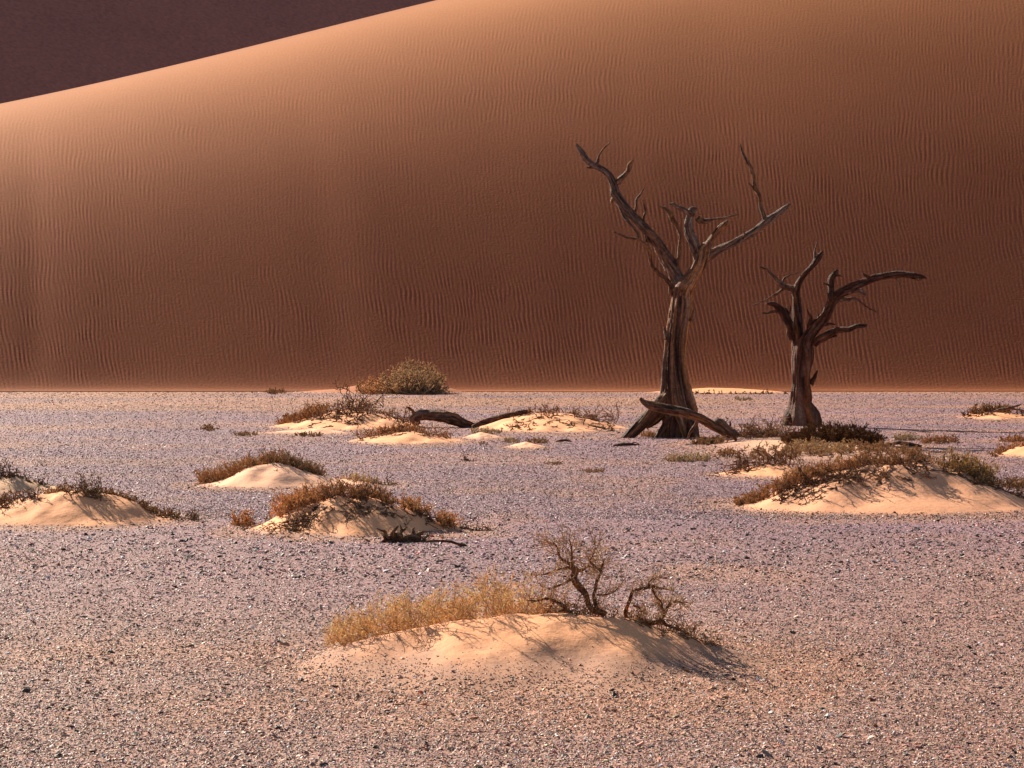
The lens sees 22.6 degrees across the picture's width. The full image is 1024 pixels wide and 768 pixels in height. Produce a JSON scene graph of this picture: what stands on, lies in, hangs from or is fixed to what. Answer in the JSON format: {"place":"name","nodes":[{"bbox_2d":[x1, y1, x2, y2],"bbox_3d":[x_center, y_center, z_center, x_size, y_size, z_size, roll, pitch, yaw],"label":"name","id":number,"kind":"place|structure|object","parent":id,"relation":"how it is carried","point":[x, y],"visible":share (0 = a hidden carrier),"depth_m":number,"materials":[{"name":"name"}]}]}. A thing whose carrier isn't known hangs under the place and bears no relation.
{"place":"outdoors","nodes":[
{"label":"outdoors","id":0,"kind":"place"},
{"bbox_2d":[0,0,434,103],"bbox_3d":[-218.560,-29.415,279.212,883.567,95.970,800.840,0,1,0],"label":"dune","id":1,"kind":"structure","parent":0,"point":[49,46],"depth_m":294.00,"materials":[{"name":"sand"}]},
{"bbox_2d":[0,0,1023,391],"bbox_3d":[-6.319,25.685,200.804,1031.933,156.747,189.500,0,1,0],"label":"dune","id":2,"kind":"structure","parent":0,"point":[362,198],"depth_m":119.55,"materials":[{"name":"sand"}]},
{"bbox_2d":[0,391,1023,767],"bbox_3d":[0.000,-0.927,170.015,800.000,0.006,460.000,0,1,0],"label":"ground","id":3,"kind":"structure","parent":0,"point":[512,524],"depth_m":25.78,"materials":[{"name":"gravel"}]},
{"bbox_2d":[0,475,76,493],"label":"sand mound","id":4,"kind":"object","parent":3,"relation":"on","point":[18,484],"visible":0.48,"depth_m":39.81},
{"bbox_2d":[0,457,24,480],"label":"twig bush","id":5,"kind":"object","parent":4,"relation":"on","point":[9,474],"visible":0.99,"depth_m":40.10,"materials":[{"name":"brown plant"}]},
{"bbox_2d":[13,469,53,487],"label":"twig bush","id":6,"kind":"object","parent":4,"relation":"on","point":[40,482],"visible":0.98,"depth_m":40.15,"materials":[{"name":"brown plant"}]},
{"bbox_2d":[0,490,190,527],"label":"sand mound","id":7,"kind":"object","parent":3,"relation":"on","point":[60,509],"visible":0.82,"depth_m":33.09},
{"bbox_2d":[0,490,22,502],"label":"dry shrub","id":8,"kind":"object","parent":7,"relation":"on","point":[4,494],"visible":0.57,"depth_m":33.69,"materials":[{"name":"brown plant"}]},
{"bbox_2d":[0,484,42,508],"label":"twig bush","id":9,"kind":"object","parent":7,"relation":"on","point":[30,496],"visible":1,"depth_m":33.48,"materials":[{"name":"brown plant"}]},
{"bbox_2d":[42,484,69,493],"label":"dry shrub","id":10,"kind":"object","parent":7,"relation":"on","point":[51,490],"visible":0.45,"depth_m":33.82,"materials":[{"name":"brown plant"}]},
{"bbox_2d":[54,469,113,501],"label":"twig bush","id":11,"kind":"object","parent":7,"relation":"on","point":[94,490],"visible":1,"depth_m":33.46,"materials":[{"name":"brown plant"}]},
{"bbox_2d":[96,486,143,503],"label":"dry shrub","id":12,"kind":"object","parent":7,"relation":"on","point":[126,496],"visible":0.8,"depth_m":33.73,"materials":[{"name":"brown plant"}]},
{"bbox_2d":[138,499,180,518],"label":"dry shrub","id":13,"kind":"object","parent":7,"relation":"on","point":[154,508],"visible":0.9,"depth_m":33.74,"materials":[{"name":"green plant"}]},
{"bbox_2d":[139,504,201,521],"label":"twig bush","id":14,"kind":"object","parent":7,"relation":"on","point":[195,517],"visible":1,"depth_m":33.65,"materials":[{"name":"brown plant"}]},
{"bbox_2d":[200,424,219,430],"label":"dry tuft","id":15,"kind":"object","parent":3,"relation":"on","point":[207,428],"visible":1,"depth_m":65.13,"materials":[{"name":"brown plant"}]},
{"bbox_2d":[226,507,259,525],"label":"dry shrub","id":16,"kind":"object","parent":3,"relation":"on","point":[237,521],"visible":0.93,"depth_m":32.86,"materials":[{"name":"brown plant"}]},
{"bbox_2d":[233,430,258,435],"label":"dry tuft","id":17,"kind":"object","parent":3,"relation":"on","point":[246,434],"visible":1,"depth_m":61.65,"materials":[{"name":"brown plant"}]},
{"bbox_2d":[265,387,286,393],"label":"dry tuft","id":18,"kind":"object","parent":3,"relation":"on","point":[271,391],"visible":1,"depth_m":103.86,"materials":[{"name":"brown plant"}]},
{"bbox_2d":[196,463,387,489],"bbox_3d":[-3.474,1.465,41.768,4.121,0.380,3.743,0,1,0],"label":"sand mound","id":19,"kind":"object","parent":3,"relation":"on","point":[267,476],"visible":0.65,"depth_m":41.00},
{"bbox_2d":[192,444,288,484],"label":"dry shrub","id":20,"kind":"object","parent":19,"relation":"on","point":[215,475],"visible":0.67,"depth_m":41.68,"materials":[{"name":"brown plant"}]},
{"bbox_2d":[257,449,328,475],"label":"dry shrub","id":21,"kind":"object","parent":19,"relation":"on","point":[307,466],"visible":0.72,"depth_m":41.71,"materials":[{"name":"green plant"}]},
{"bbox_2d":[339,470,377,482],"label":"dry shrub","id":22,"kind":"object","parent":19,"relation":"on","point":[357,476],"visible":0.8,"depth_m":41.50,"materials":[{"name":"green plant"}]},
{"bbox_2d":[258,429,351,434],"bbox_3d":[-5.202,1.160,63.303,3.265,0.129,3.286,0,1,0],"label":"sand mound","id":23,"kind":"object","parent":3,"relation":"on","point":[327,431],"visible":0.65,"depth_m":62.74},
{"bbox_2d":[294,430,320,436],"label":"dry tuft","id":24,"kind":"object","parent":3,"relation":"on","point":[302,434],"visible":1,"depth_m":61.15,"materials":[{"name":"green plant"}]},
{"bbox_2d":[269,410,425,430],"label":"sand mound","id":25,"kind":"object","parent":3,"relation":"on","point":[371,421],"visible":0.56,"depth_m":65.97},
{"bbox_2d":[274,401,337,424],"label":"dry shrub","id":26,"kind":"object","parent":25,"relation":"on","point":[306,414],"visible":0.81,"depth_m":67.30,"materials":[{"name":"brown plant"}]},
{"bbox_2d":[307,402,370,427],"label":"twig bush","id":27,"kind":"object","parent":25,"relation":"on","point":[337,417],"visible":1,"depth_m":66.12,"materials":[{"name":"brown plant"}]},
{"bbox_2d":[327,374,391,411],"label":"dead shrub","id":28,"kind":"object","parent":25,"relation":"on","point":[353,399],"visible":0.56,"depth_m":79.71,"materials":[{"name":"brown plant"}]},
{"bbox_2d":[312,396,421,424],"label":"twig bush","id":29,"kind":"object","parent":25,"relation":"on","point":[389,414],"visible":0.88,"depth_m":67.27,"materials":[{"name":"brown plant"}]},
{"bbox_2d":[241,496,471,537],"bbox_3d":[-1.861,1.617,32.272,3.788,0.457,3.329,0,1,0],"label":"sand mound","id":30,"kind":"object","parent":3,"relation":"on","point":[336,526],"visible":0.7,"depth_m":31.49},
{"bbox_2d":[239,511,281,529],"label":"twig bush","id":31,"kind":"object","parent":30,"relation":"on","point":[247,527],"visible":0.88,"depth_m":32.23,"materials":[{"name":"brown plant"}]},
{"bbox_2d":[259,507,314,535],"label":"twig bush","id":32,"kind":"object","parent":30,"relation":"on","point":[288,520],"visible":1,"depth_m":31.47,"materials":[{"name":"brown plant"}]},
{"bbox_2d":[267,478,327,517],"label":"dry shrub","id":33,"kind":"object","parent":30,"relation":"on","point":[305,494],"visible":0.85,"depth_m":32.01,"materials":[{"name":"brown plant"}]},
{"bbox_2d":[294,485,418,527],"bbox_3d":[-1.927,1.512,31.681,1.548,0.491,0.877,0,1,0],"label":"twig bush","id":34,"kind":"object","parent":30,"relation":"on","point":[357,508],"visible":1,"depth_m":31.64,"materials":[{"name":"brown plant"}]},
{"bbox_2d":[317,477,398,504],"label":"dry shrub","id":35,"kind":"object","parent":30,"relation":"on","point":[358,492],"visible":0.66,"depth_m":32.01,"materials":[{"name":"brown plant"}]},
{"bbox_2d":[394,492,435,515],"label":"dry shrub","id":36,"kind":"object","parent":30,"relation":"on","point":[416,505],"visible":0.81,"depth_m":32.08,"materials":[{"name":"brown plant"}]},
{"bbox_2d":[434,507,463,529],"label":"dry shrub","id":37,"kind":"object","parent":30,"relation":"on","point":[442,517],"visible":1,"depth_m":31.92,"materials":[{"name":"brown plant"}]},
{"bbox_2d":[403,499,498,530],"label":"twig bush","id":38,"kind":"object","parent":30,"relation":"on","point":[420,512],"visible":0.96,"depth_m":31.98,"materials":[{"name":"brown plant"}]},
{"bbox_2d":[355,372,386,394],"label":"dry bush","id":39,"kind":"object","parent":3,"relation":"on","point":[366,388],"visible":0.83,"depth_m":103.67,"materials":[{"name":"brown plant"}]},
{"bbox_2d":[293,381,463,393],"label":"sand mound","id":40,"kind":"object","parent":3,"relation":"on","point":[352,389],"visible":0.29,"depth_m":105.69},
{"bbox_2d":[376,358,451,394],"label":"green bush","id":41,"kind":"object","parent":40,"relation":"on","point":[409,379],"visible":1,"depth_m":103.33,"materials":[{"name":"green plant"}]},
{"bbox_2d":[370,476,397,485],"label":"twig bush","id":42,"kind":"object","parent":3,"relation":"on","point":[391,483],"visible":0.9,"depth_m":41.56,"materials":[{"name":"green plant"}]},
{"bbox_2d":[374,524,430,542],"bbox_3d":[-1.293,1.788,30.217,0.685,0.258,0.280,0,1,-8],"label":"dead root","id":43,"kind":"object","parent":3,"relation":"on","point":[412,536],"visible":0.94,"depth_m":30.23,"materials":[{"name":"brown wood"}]},
{"bbox_2d":[347,431,469,444],"bbox_3d":[-2.292,1.192,58.594,3.422,0.254,5.512,0,1,0],"label":"sand mound","id":44,"kind":"object","parent":3,"relation":"on","point":[411,438],"visible":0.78,"depth_m":57.36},
{"bbox_2d":[373,421,421,434],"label":"dry shrub","id":45,"kind":"object","parent":44,"relation":"on","point":[385,429],"visible":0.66,"depth_m":58.59,"materials":[{"name":"brown plant"}]},
{"bbox_2d":[349,421,453,440],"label":"twig bush","id":46,"kind":"object","parent":44,"relation":"on","point":[425,432],"visible":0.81,"depth_m":58.26,"materials":[{"name":"brown plant"}]},
{"bbox_2d":[407,406,474,427],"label":"fallen log","id":47,"kind":"object","parent":3,"relation":"on","point":[447,417],"visible":0.94,"depth_m":66.84,"materials":[{"name":"brown wood"}]},
{"bbox_2d":[426,540,466,546],"bbox_3d":[-0.753,1.836,29.556,0.475,0.083,0.034,0,1,0],"label":"dead stick","id":48,"kind":"object","parent":3,"relation":"on","point":[450,541],"visible":1,"depth_m":29.54,"materials":[{"name":"brown wood"}]},
{"bbox_2d":[463,432,504,439],"bbox_3d":[-0.656,1.207,60.640,1.455,0.142,3.992,0,1,0],"label":"sand mound","id":49,"kind":"object","parent":3,"relation":"on","point":[481,435],"visible":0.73,"depth_m":59.95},
{"bbox_2d":[471,426,502,433],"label":"dry tuft","id":50,"kind":"object","parent":3,"relation":"on","point":[484,430],"visible":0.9,"depth_m":63.19,"materials":[{"name":"beige plant"}]},
{"bbox_2d":[504,436,519,442],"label":"dry tuft","id":51,"kind":"object","parent":3,"relation":"on","point":[511,440],"visible":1,"depth_m":57.85,"materials":[{"name":"brown plant"}]},
{"bbox_2d":[505,442,547,448],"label":"sand mound","id":52,"kind":"object","parent":3,"relation":"on","point":[525,445],"visible":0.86,"depth_m":54.89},
{"bbox_2d":[525,436,548,443],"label":"dry tuft","id":53,"kind":"object","parent":3,"relation":"on","point":[539,440],"visible":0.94,"depth_m":57.42,"materials":[{"name":"brown plant"}]},
{"bbox_2d":[292,613,795,695],"bbox_3d":[0.268,1.906,19.472,4.389,0.389,5.025,0,1,0],"label":"sand mound","id":54,"kind":"object","parent":3,"relation":"on","point":[554,637],"visible":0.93,"depth_m":18.54,"materials":[{"name":"sand"}]},
{"bbox_2d":[319,562,570,648],"bbox_3d":[-0.506,1.686,19.553,1.962,0.783,1.594,0,1,0],"label":"dry shrub","id":55,"kind":"object","parent":54,"relation":"on","point":[463,610],"visible":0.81,"depth_m":19.31,"materials":[{"name":"yellow plant"}]},
{"bbox_2d":[524,586,572,613],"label":"dead shrub","id":56,"kind":"object","parent":54,"relation":"on","point":[553,601],"visible":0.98,"depth_m":19.23,"materials":[{"name":"plant"}]},
{"bbox_2d":[520,515,628,616],"bbox_3d":[0.512,1.366,19.415,0.839,0.781,0.614,0,1,17],"label":"dead shrub","id":57,"kind":"object","parent":54,"relation":"on","point":[573,578],"visible":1,"depth_m":19.36,"materials":[{"name":"plant"}]},
{"bbox_2d":[528,582,672,628],"bbox_3d":[0.649,1.717,19.416,1.113,0.447,0.833,0,1,0],"label":"twig bush","id":58,"kind":"object","parent":54,"relation":"on","point":[584,611],"visible":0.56,"depth_m":19.27,"materials":[{"name":"brown plant"}]},
{"bbox_2d":[623,561,676,621],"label":"dead shrub","id":59,"kind":"object","parent":54,"relation":"on","point":[651,586],"visible":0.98,"depth_m":19.18,"materials":[{"name":"plant"}]},
{"bbox_2d":[630,593,697,637],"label":"dead shrub","id":60,"kind":"object","parent":54,"relation":"on","point":[668,606],"visible":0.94,"depth_m":19.29,"materials":[{"name":"plant"}]},
{"bbox_2d":[626,603,738,650],"bbox_3d":[1.283,1.853,19.315,0.897,0.393,0.756,0,1,0],"label":"twig bush","id":61,"kind":"object","parent":54,"relation":"on","point":[686,637],"visible":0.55,"depth_m":19.12,"materials":[{"name":"brown plant"}]},
{"bbox_2d":[476,413,627,432],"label":"sand mound","id":62,"kind":"object","parent":3,"relation":"on","point":[579,427],"visible":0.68,"depth_m":65.04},
{"bbox_2d":[472,409,530,427],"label":"fallen log","id":63,"kind":"object","parent":62,"relation":"on","point":[494,418],"visible":0.96,"depth_m":66.44,"materials":[{"name":"brown wood"}]},
{"bbox_2d":[503,414,615,431],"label":"twig bush","id":64,"kind":"object","parent":62,"relation":"on","point":[571,423],"visible":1,"depth_m":64.61,"materials":[{"name":"brown plant"}]},
{"bbox_2d":[508,403,614,425],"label":"twig bush","id":65,"kind":"object","parent":62,"relation":"on","point":[590,416],"visible":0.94,"depth_m":66.21,"materials":[{"name":"brown plant"}]},
{"bbox_2d":[553,401,621,421],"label":"dead shrub","id":66,"kind":"object","parent":3,"relation":"on","point":[611,414],"visible":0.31,"depth_m":71.35,"materials":[{"name":"brown plant"}]},
{"bbox_2d":[582,467,604,472],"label":"dry tuft","id":67,"kind":"object","parent":3,"relation":"on","point":[596,470],"visible":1,"depth_m":45.40,"materials":[{"name":"brown plant"}]},
{"bbox_2d":[613,442,639,445],"bbox_3d":[2.510,1.306,55.762,0.618,0.099,0.076,0,1,0],"label":"fallen log","id":68,"kind":"object","parent":3,"relation":"on","point":[627,444],"visible":1,"depth_m":55.74,"materials":[{"name":"brown wood"}]},
{"bbox_2d":[639,429,655,436],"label":"dry tuft","id":69,"kind":"object","parent":3,"relation":"on","point":[648,434],"visible":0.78,"depth_m":60.83,"materials":[{"name":"brown plant"}]},
{"bbox_2d":[575,142,790,437],"bbox_3d":[4.103,-2.161,60.952,5.151,7.267,1.818,0,1,0],"label":"dead tree","id":70,"kind":"object","parent":3,"relation":"on","point":[675,388],"visible":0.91,"depth_m":60.56,"materials":[{"name":"brown wood"}]},
{"bbox_2d":[659,450,711,461],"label":"dry tuft","id":71,"kind":"object","parent":3,"relation":"on","point":[684,457],"visible":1,"depth_m":49.32,"materials":[{"name":"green plant"}]},
{"bbox_2d":[639,397,740,439],"bbox_3d":[4.024,0.798,58.002,2.306,1.008,0.479,0,1,0],"label":"fallen log","id":72,"kind":"object","parent":3,"relation":"on","point":[720,426],"visible":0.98,"depth_m":57.82,"materials":[{"name":"brown wood"}]},
{"bbox_2d":[691,435,729,444],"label":"dry tuft","id":73,"kind":"object","parent":3,"relation":"on","point":[710,440],"visible":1,"depth_m":56.69,"materials":[{"name":"brown plant"}]},
{"bbox_2d":[652,388,782,393],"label":"sand mound","id":74,"kind":"object","parent":3,"relation":"on","point":[724,390],"visible":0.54,"depth_m":105.56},
{"bbox_2d":[693,388,787,393],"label":"dry debris","id":75,"kind":"object","parent":74,"relation":"on","point":[696,392],"visible":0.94,"depth_m":103.52,"materials":[{"name":"beige plant"}]},
{"bbox_2d":[714,464,794,478],"bbox_3d":[4.561,1.492,44.779,2.603,0.206,3.774,0,1,0],"label":"sand mound","id":76,"kind":"object","parent":3,"relation":"on","point":[770,470],"visible":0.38,"depth_m":44.05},
{"bbox_2d":[707,464,760,475],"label":"twig bush","id":77,"kind":"object","parent":76,"relation":"on","point":[734,470],"visible":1,"depth_m":44.23,"materials":[{"name":"brown plant"}]},
{"bbox_2d":[715,440,800,471],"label":"dead shrub","id":78,"kind":"object","parent":76,"relation":"on","point":[740,463],"visible":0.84,"depth_m":44.62,"materials":[{"name":"brown plant"}]},
{"bbox_2d":[719,416,796,437],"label":"twig bush","id":79,"kind":"object","parent":3,"relation":"on","point":[753,432],"visible":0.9,"depth_m":60.74,"materials":[{"name":"brown plant"}]},
{"bbox_2d":[739,415,795,432],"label":"dead shrub","id":80,"kind":"object","parent":3,"relation":"on","point":[775,425],"visible":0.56,"depth_m":63.74,"materials":[{"name":"brown plant"}]},
{"bbox_2d":[706,436,914,461],"bbox_3d":[6.417,1.300,55.210,6.184,0.172,17.392,0,1,0],"label":"sand mound","id":81,"kind":"object","parent":3,"relation":"on","point":[754,443],"visible":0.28,"depth_m":53.31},
{"bbox_2d":[712,440,782,458],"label":"twig bush","id":82,"kind":"object","parent":81,"relation":"on","point":[752,451],"visible":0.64,"depth_m":51.62,"materials":[{"name":"brown plant"}]},
{"bbox_2d":[750,444,803,460],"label":"dry shrub","id":83,"kind":"object","parent":81,"relation":"on","point":[765,457],"visible":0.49,"depth_m":50.50,"materials":[{"name":"brown plant"}]},
{"bbox_2d":[713,434,897,459],"bbox_3d":[5.944,1.266,51.608,4.124,0.359,3.883,0,1,0],"label":"twig bush","id":84,"kind":"object","parent":81,"relation":"on","point":[751,455],"visible":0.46,"depth_m":50.79,"materials":[{"name":"brown plant"}]},
{"bbox_2d":[783,437,856,455],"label":"dry shrub","id":85,"kind":"object","parent":81,"relation":"on","point":[816,446],"visible":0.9,"depth_m":51.25,"materials":[{"name":"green plant"}]},
{"bbox_2d":[779,420,891,445],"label":"dark shrub","id":86,"kind":"object","parent":81,"relation":"on","point":[831,434],"visible":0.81,"depth_m":54.05,"materials":[{"name":"brown plant"}]},
{"bbox_2d":[844,438,923,455],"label":"dry shrub","id":87,"kind":"object","parent":81,"relation":"on","point":[867,446],"visible":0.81,"depth_m":51.93,"materials":[{"name":"brown plant"}]},
{"bbox_2d":[753,241,926,425],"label":"dead tree","id":88,"kind":"object","parent":3,"relation":"on","point":[801,410],"visible":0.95,"depth_m":68.02,"materials":[{"name":"brown wood"}]},
{"bbox_2d":[720,462,1023,516],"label":"sand mound","id":89,"kind":"object","parent":3,"relation":"on","point":[944,493],"visible":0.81,"depth_m":35.48,"materials":[{"name":"sand"}]},
{"bbox_2d":[732,460,835,505],"bbox_3d":[3.887,1.398,36.680,1.531,0.651,1.175,0,1,0],"label":"dry shrub","id":90,"kind":"object","parent":89,"relation":"on","point":[763,493],"visible":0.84,"depth_m":36.38,"materials":[{"name":"brown plant"}]},
{"bbox_2d":[769,460,858,503],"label":"twig bush","id":91,"kind":"object","parent":89,"relation":"on","point":[819,482],"visible":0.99,"depth_m":35.91,"materials":[{"name":"brown plant"}]},
{"bbox_2d":[790,449,871,481],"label":"dry shrub","id":92,"kind":"object","parent":89,"relation":"on","point":[838,463],"visible":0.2,"depth_m":36.76,"materials":[{"name":"brown plant"}]},
{"bbox_2d":[832,449,938,488],"bbox_3d":[5.255,1.178,36.178,1.499,0.544,1.241,0,1,0],"label":"twig bush","id":93,"kind":"object","parent":89,"relation":"on","point":[909,461],"visible":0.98,"depth_m":36.07,"materials":[{"name":"brown plant"}]},
{"bbox_2d":[843,447,947,467],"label":"dry shrub","id":94,"kind":"object","parent":89,"relation":"on","point":[920,458],"visible":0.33,"depth_m":36.59,"materials":[{"name":"brown plant"}]},
{"bbox_2d":[932,446,1002,485],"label":"dry shrub","id":95,"kind":"object","parent":89,"relation":"on","point":[970,469],"visible":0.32,"depth_m":36.76,"materials":[{"name":"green plant"}]},
{"bbox_2d":[930,452,1023,498],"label":"twig bush","id":96,"kind":"object","parent":89,"relation":"on","point":[982,479],"visible":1,"depth_m":36.23,"materials":[{"name":"brown plant"}]},
{"bbox_2d":[890,441,921,446],"bbox_3d":[8.501,1.297,55.293,0.697,0.133,0.105,0,1,0],"label":"fallen log","id":97,"kind":"object","parent":3,"relation":"on","point":[910,444],"visible":0.66,"depth_m":55.26,"materials":[{"name":"brown wood"}]},
{"bbox_2d":[891,431,921,440],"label":"dry tuft","id":98,"kind":"object","parent":3,"relation":"on","point":[905,436],"visible":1,"depth_m":58.95,"materials":[{"name":"brown plant"}]},
{"bbox_2d":[921,432,959,443],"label":"dry tuft","id":99,"kind":"object","parent":3,"relation":"on","point":[938,439],"visible":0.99,"depth_m":57.39,"materials":[{"name":"brown plant"}]},
{"bbox_2d":[956,412,1023,419],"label":"sand mound","id":100,"kind":"object","parent":3,"relation":"on","point":[1000,416],"visible":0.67,"depth_m":73.44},
{"bbox_2d":[967,402,1010,414],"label":"dry shrub","id":101,"kind":"object","parent":100,"relation":"on","point":[983,406],"visible":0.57,"depth_m":74.74,"materials":[{"name":"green plant"}]},
{"bbox_2d":[960,402,1023,418],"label":"twig bush","id":102,"kind":"object","parent":100,"relation":"on","point":[988,413],"visible":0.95,"depth_m":74.00,"materials":[{"name":"brown plant"}]},
{"bbox_2d":[991,404,1023,412],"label":"fallen log","id":103,"kind":"object","parent":100,"relation":"on","point":[1006,408],"visible":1,"depth_m":73.42,"materials":[{"name":"brown wood"}]},
{"bbox_2d":[994,446,1023,457],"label":"sand mound","id":104,"kind":"object","parent":3,"relation":"on","point":[1016,451],"visible":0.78,"depth_m":51.25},
{"bbox_2d":[993,441,1023,452],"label":"dry shrub","id":105,"kind":"object","parent":104,"relation":"on","point":[1010,446],"visible":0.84,"depth_m":51.85,"materials":[{"name":"brown plant"}]},
{"bbox_2d":[998,433,1023,441],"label":"dry tuft","id":106,"kind":"object","parent":3,"relation":"on","point":[1016,438],"visible":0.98,"depth_m":58.05,"materials":[{"name":"brown plant"}]},
{"bbox_2d":[1002,475,1023,488],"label":"dry tuft","id":107,"kind":"object","parent":3,"relation":"on","point":[1015,483],"visible":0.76,"depth_m":40.73,"materials":[{"name":"brown plant"}]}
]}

